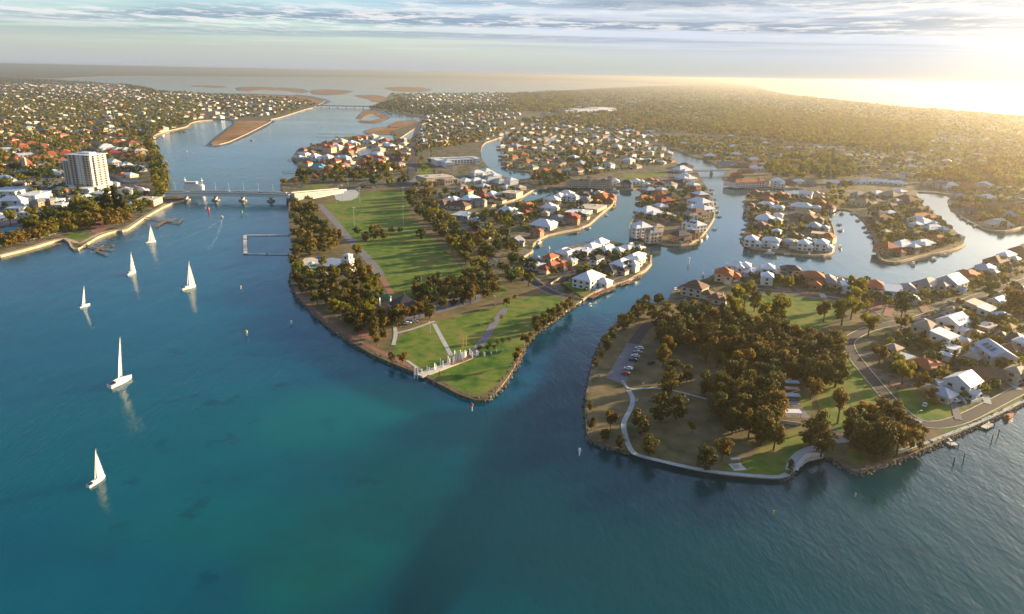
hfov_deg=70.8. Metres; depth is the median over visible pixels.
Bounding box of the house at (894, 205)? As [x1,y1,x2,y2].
[883,202,897,207]
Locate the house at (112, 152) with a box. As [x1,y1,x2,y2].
[106,148,120,155]
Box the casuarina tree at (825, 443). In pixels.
[810,409,838,456]
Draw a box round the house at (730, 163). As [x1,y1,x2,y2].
[717,161,736,165]
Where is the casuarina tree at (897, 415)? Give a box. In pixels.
[885,408,904,421]
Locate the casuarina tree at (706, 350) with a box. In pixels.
[700,342,713,364]
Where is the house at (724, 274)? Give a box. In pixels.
[714,267,733,284]
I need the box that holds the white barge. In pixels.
[183,177,204,189]
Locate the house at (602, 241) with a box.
[590,237,613,246]
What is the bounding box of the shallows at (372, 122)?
[355,110,389,123]
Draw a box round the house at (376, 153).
[369,151,383,155]
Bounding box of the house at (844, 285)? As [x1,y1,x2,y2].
[840,280,852,294]
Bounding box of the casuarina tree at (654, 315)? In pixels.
[650,311,658,325]
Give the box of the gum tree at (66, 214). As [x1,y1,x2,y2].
[56,210,71,218]
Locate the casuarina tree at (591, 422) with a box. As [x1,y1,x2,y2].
[587,417,595,429]
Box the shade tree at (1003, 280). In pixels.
[1000,276,1009,285]
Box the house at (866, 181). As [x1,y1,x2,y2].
[859,179,871,183]
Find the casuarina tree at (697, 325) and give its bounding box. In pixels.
[693,321,707,344]
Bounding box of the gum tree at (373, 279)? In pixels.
[366,275,381,290]
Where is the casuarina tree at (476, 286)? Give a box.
[469,284,479,299]
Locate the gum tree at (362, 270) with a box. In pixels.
[357,267,368,275]
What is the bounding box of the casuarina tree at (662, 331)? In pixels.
[653,319,670,342]
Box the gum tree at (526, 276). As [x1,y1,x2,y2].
[521,272,534,286]
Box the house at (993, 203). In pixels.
[984,201,1006,209]
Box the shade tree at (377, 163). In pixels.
[374,160,382,168]
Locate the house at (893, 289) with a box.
[883,283,902,299]
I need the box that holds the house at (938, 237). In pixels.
[926,234,947,244]
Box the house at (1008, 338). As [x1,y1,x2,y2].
[992,331,1023,343]
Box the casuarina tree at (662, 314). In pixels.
[657,305,673,326]
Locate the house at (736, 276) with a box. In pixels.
[732,272,740,280]
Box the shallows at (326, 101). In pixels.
[294,94,330,107]
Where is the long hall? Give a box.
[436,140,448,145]
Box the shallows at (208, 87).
[192,85,225,87]
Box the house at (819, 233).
[811,231,832,236]
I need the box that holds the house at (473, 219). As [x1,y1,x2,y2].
[467,217,485,223]
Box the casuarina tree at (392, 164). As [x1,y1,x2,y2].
[389,161,396,171]
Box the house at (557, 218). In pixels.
[548,214,566,223]
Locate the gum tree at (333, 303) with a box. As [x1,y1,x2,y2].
[327,297,339,315]
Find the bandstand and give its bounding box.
[388,291,414,308]
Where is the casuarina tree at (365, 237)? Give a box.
[361,231,368,240]
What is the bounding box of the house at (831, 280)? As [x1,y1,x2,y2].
[823,274,844,288]
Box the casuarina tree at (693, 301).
[689,299,705,306]
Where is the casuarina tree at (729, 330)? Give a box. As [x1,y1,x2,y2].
[720,324,739,349]
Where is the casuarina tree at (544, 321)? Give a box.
[540,312,547,328]
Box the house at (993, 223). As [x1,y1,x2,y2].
[985,218,1014,228]
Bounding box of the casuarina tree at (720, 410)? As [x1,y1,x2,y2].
[708,391,732,421]
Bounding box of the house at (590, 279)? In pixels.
[572,270,612,289]
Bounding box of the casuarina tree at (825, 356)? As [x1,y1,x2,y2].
[813,353,830,367]
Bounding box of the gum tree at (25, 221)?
[17,216,30,230]
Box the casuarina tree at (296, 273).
[291,269,303,283]
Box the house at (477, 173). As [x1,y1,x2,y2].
[469,170,486,177]
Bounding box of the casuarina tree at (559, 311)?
[553,303,564,319]
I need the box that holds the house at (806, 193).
[798,190,812,198]
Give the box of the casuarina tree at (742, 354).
[730,348,755,375]
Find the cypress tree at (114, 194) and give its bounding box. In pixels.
[109,185,118,207]
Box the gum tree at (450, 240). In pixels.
[445,233,458,251]
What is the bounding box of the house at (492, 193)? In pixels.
[486,191,500,195]
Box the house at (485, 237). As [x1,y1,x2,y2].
[474,231,490,238]
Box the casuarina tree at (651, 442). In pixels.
[641,433,659,454]
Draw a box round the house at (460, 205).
[445,200,473,209]
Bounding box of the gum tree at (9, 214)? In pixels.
[3,210,15,225]
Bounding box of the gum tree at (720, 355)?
[712,349,725,367]
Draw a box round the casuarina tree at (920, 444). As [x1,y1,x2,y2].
[916,434,925,448]
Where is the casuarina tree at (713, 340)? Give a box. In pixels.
[705,335,731,359]
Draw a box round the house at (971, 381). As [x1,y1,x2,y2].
[942,369,983,399]
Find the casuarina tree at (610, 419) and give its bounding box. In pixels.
[606,410,618,430]
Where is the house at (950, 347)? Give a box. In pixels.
[940,343,962,353]
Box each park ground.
[290,188,576,399]
[587,293,1023,473]
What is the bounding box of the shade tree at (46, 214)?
[41,209,57,219]
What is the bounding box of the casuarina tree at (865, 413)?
[846,405,868,433]
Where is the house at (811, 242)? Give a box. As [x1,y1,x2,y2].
[803,237,815,244]
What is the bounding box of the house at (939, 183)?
[931,179,947,187]
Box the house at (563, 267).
[540,260,567,271]
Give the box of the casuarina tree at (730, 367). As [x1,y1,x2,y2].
[722,359,740,381]
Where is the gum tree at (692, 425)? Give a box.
[688,420,695,432]
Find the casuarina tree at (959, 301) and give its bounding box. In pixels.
[955,297,965,304]
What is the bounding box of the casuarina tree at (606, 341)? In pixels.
[600,334,611,351]
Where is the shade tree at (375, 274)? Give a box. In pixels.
[369,271,380,283]
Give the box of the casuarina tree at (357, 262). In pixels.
[353,258,362,270]
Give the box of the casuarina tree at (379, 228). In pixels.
[373,224,380,235]
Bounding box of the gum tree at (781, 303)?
[771,292,791,315]
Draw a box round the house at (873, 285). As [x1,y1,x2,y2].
[864,279,883,290]
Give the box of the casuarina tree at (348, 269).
[340,262,354,278]
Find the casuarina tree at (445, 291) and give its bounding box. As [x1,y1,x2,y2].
[440,284,449,297]
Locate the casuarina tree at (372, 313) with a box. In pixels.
[369,311,380,323]
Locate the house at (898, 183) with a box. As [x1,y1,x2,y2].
[891,180,907,186]
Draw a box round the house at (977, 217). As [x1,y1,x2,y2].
[972,214,988,219]
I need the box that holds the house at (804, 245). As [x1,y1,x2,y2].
[797,239,813,251]
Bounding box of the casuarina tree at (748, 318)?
[743,314,753,331]
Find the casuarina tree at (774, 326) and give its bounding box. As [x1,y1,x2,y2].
[766,316,781,341]
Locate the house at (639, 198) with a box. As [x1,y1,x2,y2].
[635,195,653,201]
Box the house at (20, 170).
[10,169,27,176]
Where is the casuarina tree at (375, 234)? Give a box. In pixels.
[369,225,378,239]
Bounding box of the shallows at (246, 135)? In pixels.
[205,120,274,147]
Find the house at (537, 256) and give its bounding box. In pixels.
[531,255,541,261]
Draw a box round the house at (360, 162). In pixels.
[355,160,366,165]
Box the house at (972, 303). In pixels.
[965,298,995,311]
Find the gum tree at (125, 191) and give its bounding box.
[122,189,129,199]
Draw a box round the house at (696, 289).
[681,280,715,299]
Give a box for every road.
[0,184,120,227]
[88,107,155,191]
[296,183,360,186]
[317,204,383,273]
[342,115,424,189]
[384,150,390,156]
[487,258,568,297]
[525,202,577,229]
[548,264,589,283]
[628,318,656,343]
[667,168,684,222]
[757,289,883,317]
[781,198,797,232]
[821,181,828,196]
[845,279,1023,427]
[890,208,910,231]
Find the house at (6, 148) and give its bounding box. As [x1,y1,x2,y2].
[1,147,19,151]
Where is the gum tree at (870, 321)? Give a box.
[860,311,881,336]
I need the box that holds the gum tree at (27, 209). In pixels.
[24,206,37,213]
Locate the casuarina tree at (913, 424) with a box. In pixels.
[907,419,926,447]
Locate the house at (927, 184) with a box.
[922,181,933,186]
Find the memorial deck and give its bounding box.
[416,353,477,377]
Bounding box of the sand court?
[302,257,318,270]
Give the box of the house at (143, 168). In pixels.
[131,164,146,171]
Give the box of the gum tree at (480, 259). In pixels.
[474,256,486,269]
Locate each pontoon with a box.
[945,435,958,446]
[980,417,994,430]
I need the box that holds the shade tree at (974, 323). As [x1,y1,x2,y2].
[969,316,980,328]
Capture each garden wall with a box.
[780,420,799,424]
[970,397,983,403]
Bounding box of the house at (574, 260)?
[562,257,578,265]
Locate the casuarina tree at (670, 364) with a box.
[662,358,684,382]
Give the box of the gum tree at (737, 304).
[726,283,745,315]
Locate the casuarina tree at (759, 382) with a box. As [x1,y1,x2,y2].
[752,374,771,390]
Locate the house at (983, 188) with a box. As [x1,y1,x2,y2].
[975,186,996,194]
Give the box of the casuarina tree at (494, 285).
[483,281,500,295]
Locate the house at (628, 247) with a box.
[619,242,645,252]
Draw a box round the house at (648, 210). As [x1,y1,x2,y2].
[632,206,663,217]
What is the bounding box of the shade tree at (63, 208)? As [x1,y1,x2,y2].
[56,205,70,212]
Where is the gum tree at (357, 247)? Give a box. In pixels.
[351,243,361,257]
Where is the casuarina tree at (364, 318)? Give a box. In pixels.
[358,313,368,326]
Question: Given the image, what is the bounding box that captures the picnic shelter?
[782,380,809,418]
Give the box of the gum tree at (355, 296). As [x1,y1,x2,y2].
[349,294,361,305]
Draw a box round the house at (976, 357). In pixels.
[962,352,984,363]
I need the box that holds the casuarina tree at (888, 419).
[874,416,895,446]
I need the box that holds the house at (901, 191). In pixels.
[891,188,908,193]
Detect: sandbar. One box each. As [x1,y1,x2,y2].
[195,85,223,87]
[240,87,302,91]
[312,90,349,94]
[387,87,427,90]
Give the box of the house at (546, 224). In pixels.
[529,218,558,230]
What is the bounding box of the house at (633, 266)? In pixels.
[609,258,640,272]
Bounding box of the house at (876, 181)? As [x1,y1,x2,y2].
[871,179,882,183]
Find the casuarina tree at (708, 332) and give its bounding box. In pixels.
[698,322,722,345]
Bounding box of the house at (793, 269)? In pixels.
[780,265,801,275]
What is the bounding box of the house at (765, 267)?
[761,263,779,276]
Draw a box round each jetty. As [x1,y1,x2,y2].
[83,243,114,255]
[143,216,183,226]
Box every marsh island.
[356,95,386,101]
[358,111,386,122]
[366,127,399,134]
[389,121,416,127]
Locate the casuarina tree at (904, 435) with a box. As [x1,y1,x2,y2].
[890,421,921,455]
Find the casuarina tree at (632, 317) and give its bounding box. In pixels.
[626,311,634,323]
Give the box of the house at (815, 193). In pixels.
[812,191,824,196]
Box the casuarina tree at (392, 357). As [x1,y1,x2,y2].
[388,351,395,359]
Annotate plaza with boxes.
[90,220,108,232]
[334,189,358,200]
[354,328,370,340]
[383,303,391,313]
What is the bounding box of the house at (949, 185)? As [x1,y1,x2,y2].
[943,182,959,189]
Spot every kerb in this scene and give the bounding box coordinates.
[848,278,1023,428]
[854,283,1023,421]
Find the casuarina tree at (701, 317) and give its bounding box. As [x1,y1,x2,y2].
[694,312,705,331]
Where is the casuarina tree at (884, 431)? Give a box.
[867,419,898,460]
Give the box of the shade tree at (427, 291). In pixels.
[420,287,437,302]
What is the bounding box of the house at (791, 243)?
[781,238,797,248]
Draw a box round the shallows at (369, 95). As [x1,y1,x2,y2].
[354,95,387,101]
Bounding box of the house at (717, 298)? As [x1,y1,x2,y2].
[706,292,728,304]
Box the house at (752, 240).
[744,234,761,247]
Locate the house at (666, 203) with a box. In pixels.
[662,202,674,207]
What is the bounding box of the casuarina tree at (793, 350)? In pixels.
[780,346,802,370]
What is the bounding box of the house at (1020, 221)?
[1013,215,1023,225]
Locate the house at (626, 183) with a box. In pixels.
[620,180,632,187]
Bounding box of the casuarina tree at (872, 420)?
[865,416,876,427]
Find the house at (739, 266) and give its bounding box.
[725,261,744,275]
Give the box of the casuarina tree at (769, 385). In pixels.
[762,377,786,405]
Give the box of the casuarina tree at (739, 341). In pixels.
[729,333,747,353]
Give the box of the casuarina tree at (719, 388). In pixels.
[712,381,734,406]
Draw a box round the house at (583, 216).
[580,213,590,219]
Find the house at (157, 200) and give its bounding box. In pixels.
[135,196,162,205]
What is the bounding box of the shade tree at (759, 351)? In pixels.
[752,346,779,370]
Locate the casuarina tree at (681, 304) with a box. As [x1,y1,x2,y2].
[674,299,688,316]
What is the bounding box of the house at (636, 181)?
[632,178,644,183]
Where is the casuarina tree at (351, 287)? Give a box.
[348,284,358,294]
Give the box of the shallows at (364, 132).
[363,127,389,134]
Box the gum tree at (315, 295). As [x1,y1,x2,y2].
[310,291,323,304]
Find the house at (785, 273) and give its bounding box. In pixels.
[780,272,794,278]
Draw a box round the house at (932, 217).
[905,212,936,220]
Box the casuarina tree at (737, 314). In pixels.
[734,309,746,320]
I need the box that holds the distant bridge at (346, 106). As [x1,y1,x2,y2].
[316,105,369,107]
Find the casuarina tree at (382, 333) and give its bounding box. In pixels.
[379,329,386,337]
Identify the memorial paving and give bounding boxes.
[445,353,475,364]
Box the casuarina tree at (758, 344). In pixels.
[747,341,769,366]
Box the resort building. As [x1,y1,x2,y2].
[429,156,479,166]
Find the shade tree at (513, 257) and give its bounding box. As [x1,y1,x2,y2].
[506,252,519,264]
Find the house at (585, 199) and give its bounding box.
[578,196,592,204]
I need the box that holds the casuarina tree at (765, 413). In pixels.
[750,405,776,443]
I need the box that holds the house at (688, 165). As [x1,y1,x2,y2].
[676,162,693,168]
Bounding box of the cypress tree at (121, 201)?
[118,194,124,208]
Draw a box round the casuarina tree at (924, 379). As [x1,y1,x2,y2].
[917,372,930,385]
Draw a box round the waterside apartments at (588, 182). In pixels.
[566,176,612,187]
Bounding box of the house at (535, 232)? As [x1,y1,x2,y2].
[529,227,544,237]
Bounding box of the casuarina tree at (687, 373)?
[682,364,692,381]
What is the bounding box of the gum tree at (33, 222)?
[29,214,46,228]
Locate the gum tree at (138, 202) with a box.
[131,199,145,211]
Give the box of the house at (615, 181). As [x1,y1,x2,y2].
[606,178,619,185]
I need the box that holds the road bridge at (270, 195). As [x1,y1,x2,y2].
[164,190,291,201]
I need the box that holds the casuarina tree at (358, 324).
[352,319,362,333]
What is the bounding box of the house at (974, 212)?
[971,209,993,215]
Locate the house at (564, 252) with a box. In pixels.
[553,247,575,258]
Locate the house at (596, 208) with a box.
[577,203,606,212]
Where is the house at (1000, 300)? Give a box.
[986,295,1006,307]
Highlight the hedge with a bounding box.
[560,283,583,297]
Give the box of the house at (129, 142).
[123,140,139,146]
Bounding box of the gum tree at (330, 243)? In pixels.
[326,237,335,252]
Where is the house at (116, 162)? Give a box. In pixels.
[106,158,120,165]
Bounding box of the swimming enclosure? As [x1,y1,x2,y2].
[243,234,289,254]
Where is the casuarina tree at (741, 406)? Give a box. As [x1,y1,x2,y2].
[731,392,751,417]
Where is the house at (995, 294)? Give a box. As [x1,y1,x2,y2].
[989,292,1004,296]
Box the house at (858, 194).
[850,191,869,197]
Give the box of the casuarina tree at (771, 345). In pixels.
[762,340,778,351]
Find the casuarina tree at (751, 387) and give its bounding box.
[741,382,763,407]
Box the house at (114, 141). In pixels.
[108,140,121,145]
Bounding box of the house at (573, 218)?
[563,212,580,224]
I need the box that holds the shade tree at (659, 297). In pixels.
[653,293,664,304]
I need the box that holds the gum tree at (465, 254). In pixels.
[458,250,469,264]
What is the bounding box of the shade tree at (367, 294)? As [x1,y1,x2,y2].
[362,289,378,301]
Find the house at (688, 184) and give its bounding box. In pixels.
[684,182,699,186]
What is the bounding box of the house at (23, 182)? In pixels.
[9,180,32,185]
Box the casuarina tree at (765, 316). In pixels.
[754,313,770,334]
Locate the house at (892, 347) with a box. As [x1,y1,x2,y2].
[886,343,903,354]
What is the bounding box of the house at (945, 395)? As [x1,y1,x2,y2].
[926,386,959,404]
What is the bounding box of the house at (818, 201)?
[810,198,825,205]
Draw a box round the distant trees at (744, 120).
[0,78,1023,404]
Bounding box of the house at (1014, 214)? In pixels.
[1003,212,1017,216]
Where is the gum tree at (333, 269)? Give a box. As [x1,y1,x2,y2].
[331,266,339,282]
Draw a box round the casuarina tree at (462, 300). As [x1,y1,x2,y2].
[458,289,467,304]
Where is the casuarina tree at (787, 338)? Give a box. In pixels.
[775,332,791,346]
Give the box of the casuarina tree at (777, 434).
[762,419,785,450]
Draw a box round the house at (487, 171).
[480,168,495,175]
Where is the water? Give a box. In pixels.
[0,65,1023,613]
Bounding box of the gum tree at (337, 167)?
[333,162,342,171]
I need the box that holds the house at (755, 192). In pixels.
[749,190,762,195]
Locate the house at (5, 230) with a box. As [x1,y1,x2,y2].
[1,227,21,233]
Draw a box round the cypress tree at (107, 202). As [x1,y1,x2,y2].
[101,189,113,209]
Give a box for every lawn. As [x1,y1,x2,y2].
[65,233,91,241]
[301,185,327,188]
[324,191,463,297]
[394,294,561,393]
[418,162,430,174]
[469,265,506,294]
[511,265,523,269]
[563,282,590,296]
[623,172,668,178]
[719,429,805,474]
[734,295,836,331]
[799,391,811,413]
[817,351,879,430]
[847,448,863,463]
[898,387,965,419]
[942,395,1023,431]
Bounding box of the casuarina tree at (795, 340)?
[789,337,800,354]
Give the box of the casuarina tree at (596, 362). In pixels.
[592,357,599,366]
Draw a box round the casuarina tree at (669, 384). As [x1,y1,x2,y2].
[658,371,679,399]
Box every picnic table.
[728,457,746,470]
[832,431,847,442]
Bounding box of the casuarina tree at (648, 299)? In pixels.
[641,293,651,308]
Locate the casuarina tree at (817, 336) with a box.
[808,330,823,350]
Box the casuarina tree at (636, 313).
[630,304,641,317]
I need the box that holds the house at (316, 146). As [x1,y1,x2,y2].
[311,143,326,149]
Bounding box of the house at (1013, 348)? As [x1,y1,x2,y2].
[1001,342,1023,355]
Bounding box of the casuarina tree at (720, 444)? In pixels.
[713,438,734,462]
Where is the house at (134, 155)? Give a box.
[128,153,144,160]
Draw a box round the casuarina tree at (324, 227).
[318,223,328,237]
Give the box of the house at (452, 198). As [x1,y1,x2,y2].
[444,196,460,200]
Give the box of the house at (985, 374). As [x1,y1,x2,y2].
[962,365,1006,386]
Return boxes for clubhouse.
[416,174,457,185]
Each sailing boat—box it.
[78,289,89,307]
[86,449,104,487]
[106,338,131,388]
[125,255,135,274]
[145,226,155,242]
[180,262,195,289]
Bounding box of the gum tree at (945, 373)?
[937,368,950,379]
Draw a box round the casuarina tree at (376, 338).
[372,335,380,345]
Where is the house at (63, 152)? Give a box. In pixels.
[60,150,71,155]
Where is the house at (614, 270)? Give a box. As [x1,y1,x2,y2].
[601,264,629,276]
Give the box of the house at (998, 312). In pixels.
[992,311,1012,319]
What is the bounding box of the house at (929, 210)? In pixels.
[909,206,933,212]
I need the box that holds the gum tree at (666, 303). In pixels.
[663,300,671,312]
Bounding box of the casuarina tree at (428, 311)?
[423,303,435,318]
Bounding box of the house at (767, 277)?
[760,271,773,285]
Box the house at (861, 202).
[851,199,878,206]
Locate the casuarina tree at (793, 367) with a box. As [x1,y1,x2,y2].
[784,354,803,379]
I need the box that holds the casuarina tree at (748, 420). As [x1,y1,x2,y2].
[740,408,760,439]
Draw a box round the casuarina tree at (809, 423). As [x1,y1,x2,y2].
[798,415,820,444]
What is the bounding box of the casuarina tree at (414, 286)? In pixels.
[411,279,420,293]
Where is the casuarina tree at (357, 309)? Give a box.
[351,305,361,319]
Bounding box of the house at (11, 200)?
[0,195,28,206]
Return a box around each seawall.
[0,199,185,256]
[492,190,531,204]
[523,250,532,261]
[532,203,612,244]
[581,255,651,301]
[629,200,714,245]
[740,218,835,256]
[877,242,965,263]
[959,215,1023,231]
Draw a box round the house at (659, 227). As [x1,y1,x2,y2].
[651,224,664,233]
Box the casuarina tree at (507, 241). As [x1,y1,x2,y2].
[501,237,511,250]
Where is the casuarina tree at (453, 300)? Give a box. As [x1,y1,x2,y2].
[448,291,457,305]
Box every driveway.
[868,301,882,312]
[882,303,895,316]
[890,381,906,387]
[917,303,930,312]
[950,402,961,419]
[982,394,991,403]
[1008,383,1022,389]
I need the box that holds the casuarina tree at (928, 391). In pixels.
[924,387,939,401]
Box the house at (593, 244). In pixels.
[582,241,600,248]
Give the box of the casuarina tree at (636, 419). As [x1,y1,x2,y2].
[630,408,650,435]
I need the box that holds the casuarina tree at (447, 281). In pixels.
[439,277,451,288]
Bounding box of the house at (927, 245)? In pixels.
[910,239,935,252]
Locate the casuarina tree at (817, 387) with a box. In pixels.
[804,376,824,399]
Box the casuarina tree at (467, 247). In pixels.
[458,240,471,253]
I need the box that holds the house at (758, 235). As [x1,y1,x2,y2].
[744,233,760,239]
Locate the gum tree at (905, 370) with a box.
[891,359,916,383]
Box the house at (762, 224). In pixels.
[755,221,770,229]
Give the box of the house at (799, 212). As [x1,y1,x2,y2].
[793,209,814,215]
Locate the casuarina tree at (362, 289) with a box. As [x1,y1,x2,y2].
[357,286,366,300]
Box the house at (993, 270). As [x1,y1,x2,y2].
[973,263,1000,276]
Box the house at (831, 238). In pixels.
[819,232,837,244]
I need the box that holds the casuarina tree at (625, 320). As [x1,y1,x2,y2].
[617,313,630,331]
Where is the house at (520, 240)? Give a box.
[511,235,525,245]
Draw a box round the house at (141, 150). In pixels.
[134,147,147,154]
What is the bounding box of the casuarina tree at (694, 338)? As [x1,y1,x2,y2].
[685,330,702,352]
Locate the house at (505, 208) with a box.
[497,206,517,212]
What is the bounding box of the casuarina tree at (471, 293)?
[464,288,476,303]
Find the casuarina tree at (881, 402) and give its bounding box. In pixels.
[875,398,888,415]
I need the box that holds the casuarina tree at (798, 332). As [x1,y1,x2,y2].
[790,323,804,343]
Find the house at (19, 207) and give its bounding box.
[4,204,29,211]
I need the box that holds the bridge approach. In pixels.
[286,188,346,200]
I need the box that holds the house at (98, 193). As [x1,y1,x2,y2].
[87,191,110,197]
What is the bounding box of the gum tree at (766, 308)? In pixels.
[757,301,771,315]
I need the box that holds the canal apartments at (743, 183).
[723,178,769,187]
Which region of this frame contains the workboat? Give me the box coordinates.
[1003,412,1013,420]
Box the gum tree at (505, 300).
[503,297,510,306]
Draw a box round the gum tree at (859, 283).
[846,274,868,297]
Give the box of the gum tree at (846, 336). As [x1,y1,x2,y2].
[832,329,848,340]
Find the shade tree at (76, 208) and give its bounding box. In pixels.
[71,205,82,213]
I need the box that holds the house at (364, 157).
[361,155,373,160]
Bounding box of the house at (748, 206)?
[743,202,758,211]
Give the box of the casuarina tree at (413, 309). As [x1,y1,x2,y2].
[407,305,418,319]
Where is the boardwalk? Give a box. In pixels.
[586,273,642,299]
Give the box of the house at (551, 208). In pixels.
[540,202,559,214]
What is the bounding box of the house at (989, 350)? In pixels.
[967,337,1019,368]
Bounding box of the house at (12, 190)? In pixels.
[0,187,31,196]
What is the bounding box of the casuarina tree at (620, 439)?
[615,434,626,447]
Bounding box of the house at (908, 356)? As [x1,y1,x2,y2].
[892,352,915,360]
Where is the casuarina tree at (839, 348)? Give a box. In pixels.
[832,343,849,361]
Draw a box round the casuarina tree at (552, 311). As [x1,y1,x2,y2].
[546,307,556,324]
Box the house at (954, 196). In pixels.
[948,193,973,199]
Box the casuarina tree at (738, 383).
[728,377,752,406]
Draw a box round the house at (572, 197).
[568,193,578,201]
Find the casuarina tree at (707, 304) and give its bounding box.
[703,300,712,316]
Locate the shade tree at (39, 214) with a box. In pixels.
[28,210,45,220]
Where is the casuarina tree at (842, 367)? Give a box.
[831,356,853,386]
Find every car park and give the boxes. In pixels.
[0,207,56,225]
[31,177,64,190]
[109,174,139,182]
[399,293,480,326]
[409,174,423,191]
[606,343,641,382]
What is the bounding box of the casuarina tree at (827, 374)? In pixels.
[812,360,835,389]
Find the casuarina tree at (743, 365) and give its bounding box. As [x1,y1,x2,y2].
[734,359,752,379]
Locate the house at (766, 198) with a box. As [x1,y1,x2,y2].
[757,196,772,201]
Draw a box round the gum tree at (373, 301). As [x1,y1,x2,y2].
[362,297,376,304]
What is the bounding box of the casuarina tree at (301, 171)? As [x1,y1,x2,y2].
[296,167,304,177]
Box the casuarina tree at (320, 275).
[316,270,329,284]
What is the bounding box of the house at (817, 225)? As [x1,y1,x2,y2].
[804,222,829,231]
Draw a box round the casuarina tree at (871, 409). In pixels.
[856,401,885,423]
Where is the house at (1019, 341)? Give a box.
[1012,337,1023,346]
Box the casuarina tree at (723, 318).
[718,309,735,330]
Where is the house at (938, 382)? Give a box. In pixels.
[935,378,952,389]
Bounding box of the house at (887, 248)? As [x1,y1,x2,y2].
[872,241,907,256]
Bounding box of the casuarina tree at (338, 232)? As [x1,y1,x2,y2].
[332,228,342,242]
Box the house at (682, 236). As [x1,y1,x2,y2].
[668,230,692,243]
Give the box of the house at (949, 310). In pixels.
[941,306,965,314]
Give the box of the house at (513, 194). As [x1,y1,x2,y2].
[501,190,522,198]
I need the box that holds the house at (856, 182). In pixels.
[850,180,861,184]
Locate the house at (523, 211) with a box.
[518,209,530,214]
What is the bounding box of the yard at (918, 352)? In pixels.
[895,334,926,356]
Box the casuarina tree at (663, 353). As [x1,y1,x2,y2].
[655,343,671,368]
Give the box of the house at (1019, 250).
[1007,246,1023,259]
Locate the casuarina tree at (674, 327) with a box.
[667,319,689,347]
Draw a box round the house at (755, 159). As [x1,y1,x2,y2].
[748,157,761,162]
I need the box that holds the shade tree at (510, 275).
[504,268,520,282]
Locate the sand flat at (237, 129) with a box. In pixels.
[212,121,266,144]
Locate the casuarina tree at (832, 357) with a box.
[821,348,836,362]
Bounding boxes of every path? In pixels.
[293,287,417,370]
[379,274,396,300]
[391,326,397,344]
[396,321,435,332]
[406,360,420,370]
[432,324,452,355]
[470,307,507,353]
[621,390,788,477]
[623,382,706,398]
[785,446,820,470]
[795,452,823,469]
[889,400,1023,453]
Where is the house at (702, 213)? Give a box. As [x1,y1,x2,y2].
[689,208,710,218]
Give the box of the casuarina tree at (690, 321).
[683,313,699,331]
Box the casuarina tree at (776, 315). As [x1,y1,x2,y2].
[771,312,788,335]
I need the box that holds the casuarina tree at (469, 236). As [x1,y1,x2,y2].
[464,232,474,244]
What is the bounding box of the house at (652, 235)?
[643,227,662,243]
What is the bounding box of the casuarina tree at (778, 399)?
[753,390,789,417]
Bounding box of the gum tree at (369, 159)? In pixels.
[364,156,374,165]
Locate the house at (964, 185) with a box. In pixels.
[956,183,977,192]
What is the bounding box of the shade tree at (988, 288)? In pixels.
[982,280,1000,293]
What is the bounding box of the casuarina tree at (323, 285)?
[317,281,327,292]
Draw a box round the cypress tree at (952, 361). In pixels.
[947,350,957,367]
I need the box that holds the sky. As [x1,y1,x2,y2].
[0,0,1023,85]
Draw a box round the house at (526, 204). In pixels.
[521,202,533,208]
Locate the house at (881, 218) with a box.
[868,214,893,223]
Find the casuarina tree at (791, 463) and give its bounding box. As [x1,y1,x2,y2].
[787,458,795,470]
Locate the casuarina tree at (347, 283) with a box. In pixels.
[343,279,356,289]
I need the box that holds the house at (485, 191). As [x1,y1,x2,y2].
[476,189,491,194]
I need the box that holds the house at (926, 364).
[904,355,944,376]
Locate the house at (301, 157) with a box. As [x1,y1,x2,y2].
[293,155,307,160]
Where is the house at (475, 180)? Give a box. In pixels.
[472,177,485,183]
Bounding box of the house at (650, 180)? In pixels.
[645,177,658,183]
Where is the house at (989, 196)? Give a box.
[982,194,995,200]
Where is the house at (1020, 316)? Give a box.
[1010,311,1023,320]
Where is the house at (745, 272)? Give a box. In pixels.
[732,268,753,276]
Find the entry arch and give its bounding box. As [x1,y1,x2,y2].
[378,295,391,306]
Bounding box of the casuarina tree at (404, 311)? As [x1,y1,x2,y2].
[401,307,410,324]
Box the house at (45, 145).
[37,144,53,149]
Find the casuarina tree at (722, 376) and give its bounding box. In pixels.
[711,370,731,389]
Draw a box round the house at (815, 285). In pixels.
[807,281,821,289]
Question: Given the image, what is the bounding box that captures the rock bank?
[67,243,1023,481]
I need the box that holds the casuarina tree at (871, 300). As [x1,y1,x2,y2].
[863,298,874,311]
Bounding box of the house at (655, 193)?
[651,190,666,196]
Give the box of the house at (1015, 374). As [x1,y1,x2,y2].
[1003,363,1023,384]
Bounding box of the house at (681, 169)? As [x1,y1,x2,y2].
[671,165,692,172]
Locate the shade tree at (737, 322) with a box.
[730,316,746,332]
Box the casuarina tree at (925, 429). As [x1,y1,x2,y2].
[904,419,929,432]
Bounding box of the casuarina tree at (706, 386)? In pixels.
[699,369,714,395]
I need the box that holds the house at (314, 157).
[308,153,322,160]
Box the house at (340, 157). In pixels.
[335,155,351,160]
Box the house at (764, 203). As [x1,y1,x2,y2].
[758,201,773,206]
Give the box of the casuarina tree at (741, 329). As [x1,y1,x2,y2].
[732,325,748,338]
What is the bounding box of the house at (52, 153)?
[46,151,58,156]
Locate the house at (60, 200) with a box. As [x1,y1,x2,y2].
[53,198,64,202]
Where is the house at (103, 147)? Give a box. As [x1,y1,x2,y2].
[97,143,114,151]
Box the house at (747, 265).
[742,261,755,271]
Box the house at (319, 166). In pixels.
[309,163,326,170]
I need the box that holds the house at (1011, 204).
[1001,202,1015,206]
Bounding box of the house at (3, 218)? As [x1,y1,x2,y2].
[0,213,17,221]
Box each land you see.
[0,65,755,86]
[0,77,324,253]
[280,82,1023,479]
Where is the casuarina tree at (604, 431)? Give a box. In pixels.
[599,429,610,441]
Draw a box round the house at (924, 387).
[921,384,938,395]

